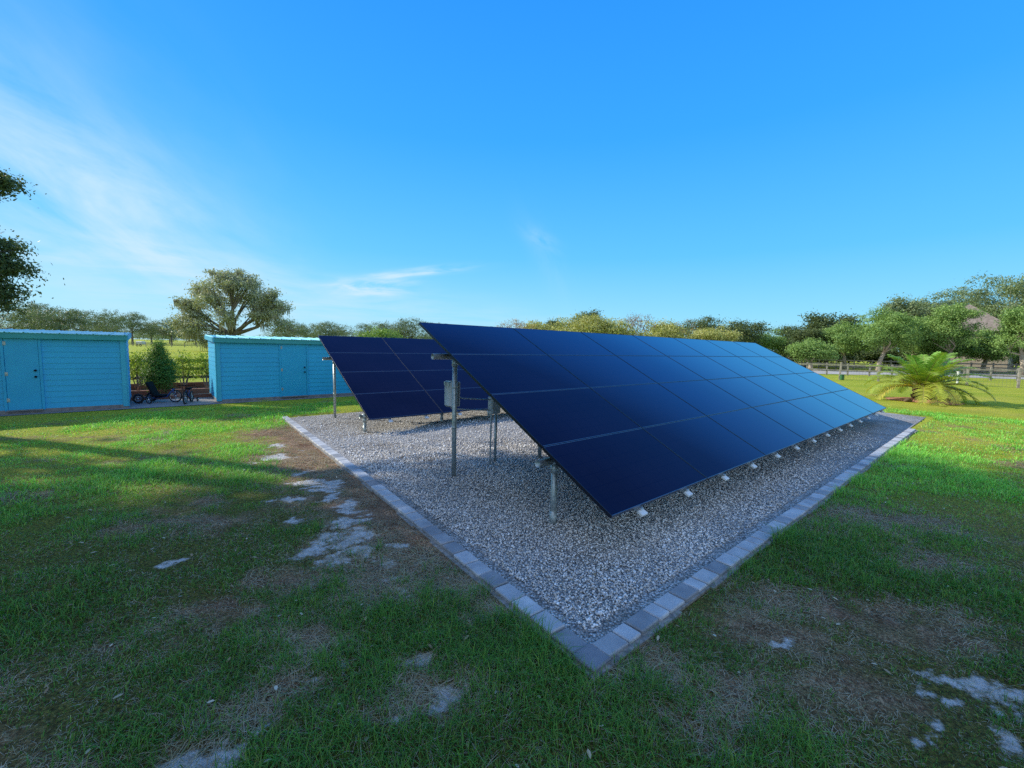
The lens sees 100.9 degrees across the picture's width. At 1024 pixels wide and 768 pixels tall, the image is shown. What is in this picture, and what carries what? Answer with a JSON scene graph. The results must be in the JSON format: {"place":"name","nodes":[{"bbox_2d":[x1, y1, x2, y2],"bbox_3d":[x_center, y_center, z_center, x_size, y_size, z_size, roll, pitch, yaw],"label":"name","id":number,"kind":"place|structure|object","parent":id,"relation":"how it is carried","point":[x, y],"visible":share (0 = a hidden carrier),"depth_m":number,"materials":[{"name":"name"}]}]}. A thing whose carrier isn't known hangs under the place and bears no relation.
{"place":"outdoors","nodes":[
{"label":"outdoors","id":0,"kind":"place"},
{"bbox_2d":[0,339,1023,767],"bbox_3d":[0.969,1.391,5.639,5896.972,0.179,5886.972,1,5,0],"label":"lawn","id":1,"kind":"structure","parent":0,"point":[1008,401],"depth_m":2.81,"materials":[{"name":"green plant"}]},
{"bbox_2d":[0,306,61,329],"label":"tree","id":2,"kind":"object","parent":1,"relation":"on","point":[24,318],"visible":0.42,"depth_m":150.67,"materials":[{"name":"green plant"}]},
{"bbox_2d":[0,168,64,318],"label":"live oak","id":3,"kind":"object","parent":1,"relation":"on","point":[10,249],"visible":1,"depth_m":14.26,"materials":[{"name":"green plant"}]},
{"bbox_2d":[0,301,82,330],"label":"tree","id":4,"kind":"object","parent":1,"relation":"on","point":[45,306],"visible":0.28,"depth_m":163.19,"materials":[{"name":"green plant"}]},
{"bbox_2d":[10,306,98,330],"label":"tree","id":5,"kind":"object","parent":1,"relation":"on","point":[58,321],"visible":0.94,"depth_m":147.31,"materials":[{"name":"green plant"}]},
{"bbox_2d":[49,309,118,331],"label":"tree","id":6,"kind":"object","parent":1,"relation":"on","point":[96,323],"visible":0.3,"depth_m":168.48,"materials":[{"name":"green plant"}]},
{"bbox_2d":[83,308,135,331],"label":"tree","id":7,"kind":"object","parent":1,"relation":"on","point":[112,328],"visible":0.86,"depth_m":139.45,"materials":[{"name":"green plant"}]},
{"bbox_2d":[105,310,159,343],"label":"tree","id":8,"kind":"object","parent":1,"relation":"on","point":[136,328],"visible":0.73,"depth_m":149.53,"materials":[{"name":"green plant"}]},
{"bbox_2d":[128,320,176,341],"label":"tree","id":9,"kind":"object","parent":1,"relation":"on","point":[150,330],"visible":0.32,"depth_m":168.09,"materials":[{"name":"green plant"}]},
{"bbox_2d":[141,318,193,344],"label":"tree","id":10,"kind":"object","parent":1,"relation":"on","point":[164,330],"visible":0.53,"depth_m":157.08,"materials":[{"name":"green plant"}]},
{"bbox_2d":[129,359,208,382],"bbox_3d":[-14.233,-0.491,17.951,11.610,1.200,0.148,-3,6,-40],"label":"rail fence","id":11,"kind":"object","parent":1,"relation":"on","point":[177,377],"visible":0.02,"depth_m":18.03,"materials":[{"name":"brown wood"}]},
{"bbox_2d":[131,387,209,396],"bbox_3d":[-14.108,0.367,14.303,10.108,0.001,4.695,-3,6,-40],"label":"mulch bed","id":12,"kind":"object","parent":1,"relation":"on","point":[176,388],"depth_m":15.81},
{"bbox_2d":[129,350,147,390],"bbox_3d":[-13.729,-0.465,15.405,1.332,1.634,1.337,0,5,-19],"label":"citrus bush","id":13,"kind":"object","parent":12,"relation":"on","point":[135,356],"visible":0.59,"depth_m":15.33,"materials":[{"name":"green plant"}]},
{"bbox_2d":[132,336,181,392],"bbox_3d":[-12.251,-0.614,14.704,1.475,2.130,1.548,1,5,0],"label":"cypress shrub","id":14,"kind":"object","parent":12,"relation":"on","point":[160,371],"visible":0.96,"depth_m":14.51,"materials":[{"name":"green plant"}]},
{"bbox_2d":[131,388,209,395],"bbox_3d":[-12.615,0.321,14.319,5.791,0.180,0.090,-3,6,-40],"label":"timber edging","id":15,"kind":"object","parent":12,"relation":"on","point":[195,391],"visible":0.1,"depth_m":14.93,"materials":[{"name":"brown wood"}]},
{"bbox_2d":[131,382,209,389],"bbox_3d":[-14.293,0.106,15.898,6.291,0.220,0.090,-3,6,-40],"label":"timber edging","id":16,"kind":"object","parent":12,"relation":"on","point":[198,384],"visible":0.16,"depth_m":16.93,"materials":[{"name":"brown wood"}]},
{"bbox_2d":[131,393,211,400],"bbox_3d":[-11.552,0.459,13.461,5.291,0.140,0.090,-3,6,-40],"label":"timber edging","id":17,"kind":"object","parent":12,"relation":"on","point":[196,395],"depth_m":13.90,"materials":[{"name":"brown wood"}]},
{"bbox_2d":[172,350,205,388],"bbox_3d":[-12.609,-0.510,16.193,1.501,1.634,1.382,-2,6,-32],"label":"citrus bush","id":18,"kind":"object","parent":12,"relation":"on","point":[182,365],"visible":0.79,"depth_m":16.17,"materials":[{"name":"green plant"}]},
{"bbox_2d":[188,348,209,387],"bbox_3d":[-12.079,-0.566,16.698,1.576,1.684,1.406,1,5,0],"label":"citrus bush","id":19,"kind":"object","parent":12,"relation":"on","point":[205,364],"visible":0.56,"depth_m":16.55,"materials":[{"name":"green plant"}]},
{"bbox_2d":[0,395,353,415],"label":"patio","id":20,"kind":"structure","parent":1,"relation":"on","point":[169,402],"depth_m":12.75,"materials":[{"name":"concrete pavers"}]},
{"bbox_2d":[0,329,131,414],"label":"garden shed","id":21,"kind":"structure","parent":20,"relation":"on","point":[43,370],"depth_m":11.00,"materials":[{"name":"teal wood"}]},
{"bbox_2d":[2,338,42,409],"bbox_3d":[-12.175,-0.275,10.517,0.574,1.860,0.088,-3,6,-40],"label":"door","id":22,"kind":"structure","parent":21,"relation":"in","point":[21,356],"depth_m":10.52,"materials":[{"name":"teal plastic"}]},
{"bbox_2d":[132,382,181,403],"bbox_3d":[-10.756,0.258,12.905,1.160,0.632,0.638,1,5,-4],"label":"pedal trike","id":23,"kind":"object","parent":20,"relation":"on","point":[153,392],"visible":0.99,"depth_m":12.87,"materials":[{"name":"black metal"}]},
{"bbox_2d":[177,385,198,403],"bbox_3d":[-9.942,0.299,12.982,0.448,0.572,0.940,-1,5,-22],"label":"child bike","id":24,"kind":"object","parent":20,"relation":"on","point":[187,393],"visible":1,"depth_m":12.89,"materials":[{"name":"black metal"}]},
{"bbox_2d":[204,334,352,402],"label":"garden shed","id":25,"kind":"structure","parent":20,"relation":"on","point":[248,368],"depth_m":14.09,"materials":[{"name":"teal wood"}]},
{"bbox_2d":[281,344,306,395],"bbox_3d":[-7.461,-0.510,14.473,0.795,1.860,0.088,-3,6,-40],"label":"door","id":26,"kind":"structure","parent":25,"relation":"in","point":[293,356],"depth_m":14.48,"materials":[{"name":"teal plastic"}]},
{"bbox_2d":[162,265,301,350],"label":"live oak","id":27,"kind":"object","parent":1,"relation":"on","point":[267,308],"visible":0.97,"depth_m":76.02,"materials":[{"name":"green plant"}]},
{"bbox_2d":[262,317,312,337],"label":"tree","id":28,"kind":"object","parent":1,"relation":"on","point":[295,334],"visible":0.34,"depth_m":148.47,"materials":[{"name":"green plant"}]},
{"bbox_2d":[287,323,322,337],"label":"tree","id":29,"kind":"object","parent":1,"relation":"on","point":[305,327],"visible":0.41,"depth_m":177.83,"materials":[{"name":"green plant"}]},
{"bbox_2d":[304,320,348,337],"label":"tree","id":30,"kind":"object","parent":1,"relation":"on","point":[325,331],"visible":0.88,"depth_m":157.50,"materials":[{"name":"green plant"}]},
{"bbox_2d":[348,323,375,336],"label":"tree","id":31,"kind":"object","parent":1,"relation":"on","point":[365,326],"visible":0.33,"depth_m":161.95,"materials":[{"name":"green plant"}]},
{"bbox_2d":[353,325,392,337],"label":"tree","id":32,"kind":"object","parent":1,"relation":"on","point":[377,334],"visible":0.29,"depth_m":58.89,"materials":[{"name":"green plant"}]},
{"bbox_2d":[371,328,402,337],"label":"tree","id":33,"kind":"object","parent":1,"relation":"on","point":[394,335],"visible":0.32,"depth_m":61.44,"materials":[{"name":"green plant"}]},
{"bbox_2d":[367,320,412,338],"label":"tree","id":34,"kind":"object","parent":1,"relation":"on","point":[384,325],"visible":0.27,"depth_m":147.19,"materials":[{"name":"green plant"}]},
{"bbox_2d":[389,316,431,338],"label":"tree","id":35,"kind":"object","parent":1,"relation":"on","point":[409,329],"visible":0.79,"depth_m":147.19,"materials":[{"name":"green plant"}]},
{"bbox_2d":[495,318,535,328],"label":"tree","id":36,"kind":"object","parent":1,"relation":"on","point":[517,324],"visible":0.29,"depth_m":49.44,"materials":[{"name":"green plant"}]},
{"bbox_2d":[520,318,555,330],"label":"tree","id":37,"kind":"object","parent":1,"relation":"on","point":[538,325],"visible":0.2,"depth_m":50.86,"materials":[{"name":"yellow plant"}]},
{"bbox_2d":[542,313,615,332],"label":"tree","id":38,"kind":"object","parent":1,"relation":"on","point":[586,325],"visible":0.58,"depth_m":48.22,"materials":[{"name":"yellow plant"}]},
{"bbox_2d":[570,307,604,332],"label":"tree","id":39,"kind":"object","parent":1,"relation":"on","point":[593,311],"visible":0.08,"depth_m":59.98,"materials":[{"name":"green plant"}]},
{"bbox_2d":[282,418,917,681],"bbox_3d":[1.990,1.349,6.404,15.457,0.175,8.298,1,5,0],"label":"edging mortar","id":40,"kind":"object","parent":1,"relation":"on","point":[643,638],"visible":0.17,"depth_m":3.26,"materials":[{"name":"grey concrete"}]},
{"bbox_2d":[398,506,415,515],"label":"paver","id":41,"kind":"object","parent":40,"relation":"on","point":[404,510],"visible":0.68,"depth_m":4.47,"materials":[{"name":"concrete"}]},
{"bbox_2d":[405,512,424,522],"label":"paver","id":42,"kind":"object","parent":40,"relation":"on","point":[413,517],"visible":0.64,"depth_m":4.32,"materials":[{"name":"concrete"}]},
{"bbox_2d":[413,519,432,529],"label":"paver","id":43,"kind":"object","parent":40,"relation":"on","point":[421,524],"visible":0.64,"depth_m":4.16,"materials":[{"name":"concrete"}]},
{"bbox_2d":[422,525,443,537],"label":"paver","id":44,"kind":"object","parent":40,"relation":"on","point":[430,531],"visible":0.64,"depth_m":4.00,"materials":[{"name":"concrete"}]},
{"bbox_2d":[432,533,453,546],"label":"paver","id":45,"kind":"object","parent":40,"relation":"on","point":[440,539],"visible":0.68,"depth_m":3.82,"materials":[{"name":"concrete"}]},
{"bbox_2d":[442,542,465,555],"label":"paver","id":46,"kind":"object","parent":40,"relation":"on","point":[452,548],"visible":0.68,"depth_m":3.66,"materials":[{"name":"concrete"}]},
{"bbox_2d":[454,550,477,565],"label":"paver","id":47,"kind":"object","parent":40,"relation":"on","point":[465,558],"visible":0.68,"depth_m":3.50,"materials":[{"name":"concrete"}]},
{"bbox_2d":[466,560,491,576],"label":"paver","id":48,"kind":"object","parent":40,"relation":"on","point":[478,568],"visible":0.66,"depth_m":3.34,"materials":[{"name":"concrete"}]},
{"bbox_2d":[480,570,507,589],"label":"paver","id":49,"kind":"object","parent":40,"relation":"on","point":[501,580],"visible":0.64,"depth_m":3.18,"materials":[{"name":"concrete"}]},
{"bbox_2d":[495,583,524,603],"bbox_3d":[-0.017,1.519,3.039,0.135,0.062,0.192,-2,5,-36],"label":"paver","id":50,"kind":"object","parent":40,"relation":"on","point":[508,592],"visible":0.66,"depth_m":3.02,"materials":[{"name":"concrete"}]},
{"bbox_2d":[512,596,543,618],"bbox_3d":[0.105,1.530,2.876,0.135,0.062,0.192,-3,6,-37],"label":"paver","id":51,"kind":"object","parent":40,"relation":"on","point":[529,603],"visible":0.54,"depth_m":2.86,"materials":[{"name":"concrete"}]},
{"bbox_2d":[531,610,564,635],"bbox_3d":[0.227,1.546,2.713,0.135,0.062,0.192,-3,6,-37],"label":"paver","id":52,"kind":"object","parent":40,"relation":"on","point":[558,626],"visible":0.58,"depth_m":2.69,"materials":[{"name":"concrete"}]},
{"bbox_2d":[552,628,586,654],"bbox_3d":[0.350,1.570,2.552,0.135,0.062,0.192,-2,6,-36],"label":"paver","id":53,"kind":"object","parent":40,"relation":"on","point":[574,639],"visible":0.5,"depth_m":2.54,"materials":[{"name":"concrete"}]},
{"bbox_2d":[572,643,610,673],"bbox_3d":[0.452,1.577,2.410,0.160,0.062,0.160,-3,7,-41],"label":"paver","id":54,"kind":"object","parent":40,"relation":"on","point":[589,652],"visible":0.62,"depth_m":2.39,"materials":[{"name":"concrete"}]},
{"bbox_2d":[592,632,627,657],"bbox_3d":[0.584,1.575,2.526,0.192,0.062,0.135,-2,5,-40],"label":"paver","id":55,"kind":"object","parent":40,"relation":"on","point":[608,643],"visible":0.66,"depth_m":2.51,"materials":[{"name":"concrete"}]},
{"bbox_2d":[612,623,640,643],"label":"paver","id":56,"kind":"object","parent":40,"relation":"on","point":[627,633],"visible":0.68,"depth_m":2.62,"materials":[{"name":"concrete"}]},
{"bbox_2d":[625,610,658,633],"bbox_3d":[0.841,1.558,2.744,0.192,0.062,0.135,-4,6,-40],"label":"paver","id":57,"kind":"object","parent":40,"relation":"on","point":[641,621],"visible":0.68,"depth_m":2.72,"materials":[{"name":"concrete"}]},
{"bbox_2d":[643,603,668,620],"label":"paver","id":58,"kind":"object","parent":40,"relation":"on","point":[659,613],"visible":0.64,"depth_m":2.83,"materials":[{"name":"concrete"}]},
{"bbox_2d":[653,593,684,612],"bbox_3d":[1.099,1.548,2.963,0.192,0.062,0.135,-3,6,-40],"label":"paver","id":59,"kind":"object","parent":40,"relation":"on","point":[670,603],"visible":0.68,"depth_m":2.94,"materials":[{"name":"concrete"}]},
{"bbox_2d":[669,583,697,601],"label":"paver","id":60,"kind":"object","parent":40,"relation":"on","point":[684,592],"visible":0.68,"depth_m":3.08,"materials":[{"name":"concrete"}]},
{"bbox_2d":[683,577,706,591],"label":"paver","id":61,"kind":"object","parent":40,"relation":"on","point":[699,586],"visible":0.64,"depth_m":3.18,"materials":[{"name":"concrete"}]},
{"bbox_2d":[691,568,718,584],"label":"paver","id":62,"kind":"object","parent":40,"relation":"on","point":[705,576],"visible":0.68,"depth_m":3.29,"materials":[{"name":"concrete"}]},
{"bbox_2d":[704,561,729,575],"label":"paver","id":63,"kind":"object","parent":40,"relation":"on","point":[718,568],"visible":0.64,"depth_m":3.42,"materials":[{"name":"concrete"}]},
{"bbox_2d":[715,553,739,567],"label":"paver","id":64,"kind":"object","parent":40,"relation":"on","point":[729,562],"visible":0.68,"depth_m":3.56,"materials":[{"name":"concrete"}]},
{"bbox_2d":[726,547,749,560],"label":"paver","id":65,"kind":"object","parent":40,"relation":"on","point":[738,552],"visible":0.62,"depth_m":3.70,"materials":[{"name":"concrete"}]},
{"bbox_2d":[735,540,758,552],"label":"paver","id":66,"kind":"object","parent":40,"relation":"on","point":[745,545],"visible":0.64,"depth_m":3.83,"materials":[{"name":"concrete"}]},
{"bbox_2d":[750,531,771,542],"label":"paver","id":67,"kind":"object","parent":40,"relation":"on","point":[762,536],"visible":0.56,"depth_m":4.04,"materials":[{"name":"concrete"}]},
{"bbox_2d":[773,516,793,525],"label":"paver","id":68,"kind":"object","parent":40,"relation":"on","point":[785,520],"visible":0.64,"depth_m":4.43,"materials":[{"name":"concrete"}]},
{"bbox_2d":[291,408,925,643],"bbox_3d":[3.765,0.886,11.893,17.210,0.107,10.064,-3,6,-40],"label":"gravel bed","id":69,"kind":"object","parent":1,"relation":"on","point":[886,427],"visible":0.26,"depth_m":4.73,"materials":[{"name":"grey gravel"}]},
{"bbox_2d":[318,335,500,431],"bbox_3d":[0.639,-0.304,13.639,12.310,2.119,3.438,-3,6,-40],"label":"solar array","id":70,"kind":"object","parent":69,"relation":"on","point":[387,378],"visible":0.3,"depth_m":10.47,"materials":[{"name":"blue glass"}]},
{"bbox_2d":[488,397,499,462],"bbox_3d":[-0.278,0.730,6.471,0.170,1.080,0.112,-3,6,-40],"label":"isolator switch","id":71,"kind":"object","parent":69,"relation":"on","point":[493,406],"visible":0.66,"depth_m":6.43,"materials":[{"name":"paint"}]},
{"bbox_2d":[0,429,1006,767],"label":"fallen leaves","id":72,"kind":"object","parent":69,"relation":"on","point":[466,631],"visible":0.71,"depth_m":2.76,"materials":[{"name":"brown plant"}]},
{"bbox_2d":[419,322,885,524],"bbox_3d":[4.349,0.105,8.644,12.310,2.159,3.438,-3,6,-40],"label":"solar array","id":73,"kind":"object","parent":69,"relation":"on","point":[612,425],"visible":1,"depth_m":5.96,"materials":[{"name":"blue glass"}]},
{"bbox_2d":[444,380,459,407],"bbox_3d":[-0.832,0.135,5.858,0.180,0.360,0.200,-3,6,-40],"label":"inverter","id":74,"kind":"object","parent":73,"relation":"attached to","point":[448,394],"visible":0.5,"depth_m":5.81,"materials":[{"name":"paint"}]},
{"bbox_2d":[593,317,640,334],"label":"tree","id":75,"kind":"object","parent":1,"relation":"on","point":[617,328],"visible":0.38,"depth_m":48.07,"materials":[{"name":"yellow plant"}]},
{"bbox_2d":[617,310,656,335],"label":"tree","id":76,"kind":"object","parent":1,"relation":"on","point":[638,321],"visible":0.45,"depth_m":51.10,"materials":[{"name":"green plant"}]},
{"bbox_2d":[632,318,693,338],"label":"tree","id":77,"kind":"object","parent":1,"relation":"on","point":[664,329],"visible":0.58,"depth_m":48.27,"materials":[{"name":"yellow plant"}]},
{"bbox_2d":[676,314,736,340],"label":"tree","id":78,"kind":"object","parent":1,"relation":"on","point":[701,323],"visible":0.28,"depth_m":58.43,"materials":[{"name":"green plant"}]},
{"bbox_2d":[686,322,742,341],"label":"tree","id":79,"kind":"object","parent":1,"relation":"on","point":[710,334],"visible":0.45,"depth_m":48.58,"materials":[{"name":"green plant"}]},
{"bbox_2d":[720,317,776,344],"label":"tree","id":80,"kind":"object","parent":1,"relation":"on","point":[747,330],"visible":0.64,"depth_m":57.60,"materials":[{"name":"green plant"}]},
{"bbox_2d":[753,327,792,353],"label":"tree","id":81,"kind":"object","parent":1,"relation":"on","point":[773,343],"visible":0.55,"depth_m":59.65,"materials":[{"name":"green plant"}]},
{"bbox_2d":[770,324,804,359],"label":"tree","id":82,"kind":"object","parent":1,"relation":"on","point":[789,329],"visible":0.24,"depth_m":62.62,"materials":[{"name":"green plant"}]},
{"bbox_2d":[779,326,830,367],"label":"tree","id":83,"kind":"object","parent":1,"relation":"on","point":[799,334],"visible":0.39,"depth_m":56.68,"materials":[{"name":"green plant"}]},
{"bbox_2d":[781,336,845,367],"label":"tree","id":84,"kind":"object","parent":1,"relation":"on","point":[811,351],"visible":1,"depth_m":48.84,"materials":[{"name":"green plant"}]},
{"bbox_2d":[793,353,877,365],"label":"bush","id":85,"kind":"object","parent":1,"relation":"on","point":[855,358],"visible":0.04,"depth_m":68.59,"materials":[{"name":"green plant"}]},
{"bbox_2d":[797,308,875,365],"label":"tree","id":86,"kind":"object","parent":1,"relation":"on","point":[822,320],"visible":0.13,"depth_m":61.90,"materials":[{"name":"green plant"}]},
{"bbox_2d":[815,324,884,368],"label":"tree","id":87,"kind":"object","parent":1,"relation":"on","point":[850,348],"visible":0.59,"depth_m":54.35,"materials":[{"name":"green plant"}]},
{"bbox_2d":[841,345,910,365],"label":"bush","id":88,"kind":"object","parent":1,"relation":"on","point":[879,351],"visible":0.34,"depth_m":68.08,"materials":[{"name":"green plant"}]},
{"bbox_2d":[831,305,930,370],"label":"tree","id":89,"kind":"object","parent":1,"relation":"on","point":[896,333],"visible":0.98,"depth_m":49.82,"materials":[{"name":"green plant"}]},
{"bbox_2d":[864,292,932,364],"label":"tree","id":90,"kind":"object","parent":1,"relation":"on","point":[913,309],"visible":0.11,"depth_m":69.45,"materials":[{"name":"green plant"}]},
{"bbox_2d":[786,357,1019,372],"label":"board fence","id":91,"kind":"object","parent":1,"relation":"on","point":[970,371],"visible":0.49,"depth_m":53.66,"materials":[{"name":"brown wood"}]},
{"bbox_2d":[797,362,1023,379],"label":"board fence","id":92,"kind":"object","parent":1,"relation":"on","point":[870,370],"visible":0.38,"depth_m":37.39,"materials":[{"name":"brown wood"}]},
{"bbox_2d":[880,315,957,354],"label":"tree","id":93,"kind":"object","parent":1,"relation":"on","point":[921,319],"visible":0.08,"depth_m":54.23,"materials":[{"name":"green plant"}]},
{"bbox_2d":[885,397,963,404],"bbox_3d":[16.610,0.640,16.954,2.414,0.088,2.346,1,5,0],"label":"mulch ring","id":94,"kind":"object","parent":1,"relation":"on","point":[903,398],"visible":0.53,"depth_m":16.78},
{"bbox_2d":[864,351,996,406],"bbox_3d":[16.629,-0.242,16.989,3.986,2.182,3.878,1,5,0],"label":"date palm","id":95,"kind":"object","parent":94,"relation":"on","point":[926,372],"visible":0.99,"depth_m":16.52,"materials":[{"name":"green plant"}]},
{"bbox_2d":[838,362,1023,387],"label":"wire fence","id":96,"kind":"object","parent":1,"relation":"on","point":[1020,371],"visible":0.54,"depth_m":27.06,"materials":[{"name":"grey metal"}]},
{"bbox_2d":[903,340,976,358],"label":"tree","id":97,"kind":"object","parent":1,"relation":"on","point":[928,351],"visible":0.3,"depth_m":52.27,"materials":[{"name":"green plant"}]},
{"bbox_2d":[906,288,980,318],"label":"tree","id":98,"kind":"object","parent":1,"relation":"on","point":[939,303],"visible":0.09,"depth_m":76.39,"materials":[{"name":"green plant"}]},
{"bbox_2d":[916,301,989,370],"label":"tree","id":99,"kind":"object","parent":1,"relation":"on","point":[946,330],"visible":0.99,"depth_m":48.92,"materials":[{"name":"green plant"}]},
{"bbox_2d":[924,283,1003,314],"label":"tree","id":100,"kind":"object","parent":1,"relation":"on","point":[963,288],"visible":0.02,"depth_m":87.01,"materials":[{"name":"green plant"}]},
{"bbox_2d":[949,304,1013,371],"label":"house","id":101,"kind":"structure","parent":1,"relation":"on","point":[989,320],"depth_m":59.72,"materials":[{"name":"paint"}]},
{"bbox_2d":[942,272,1023,319],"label":"tree","id":102,"kind":"object","parent":1,"relation":"on","point":[1010,291],"visible":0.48,"depth_m":82.03,"materials":[{"name":"green plant"}]},
{"bbox_2d":[956,326,1023,372],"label":"tree","id":103,"kind":"object","parent":1,"relation":"on","point":[981,351],"visible":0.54,"depth_m":50.60,"materials":[{"name":"green plant"}]},
{"bbox_2d":[978,305,1023,374],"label":"tree","id":104,"kind":"object","parent":1,"relation":"on","point":[1012,324],"visible":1,"depth_m":45.87,"materials":[{"name":"green plant"}]},
{"bbox_2d":[0,0,1023,348],"label":"sky","id":105,"kind":"structure","parent":0,"point":[460,162],"materials":[{"name":"blue"}]},
{"bbox_2d":[811,370,1023,378],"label":"sandy road","id":106,"kind":"structure","parent":0,"point":[837,372],"depth_m":43.76,"materials":[{"name":"beige sand"}]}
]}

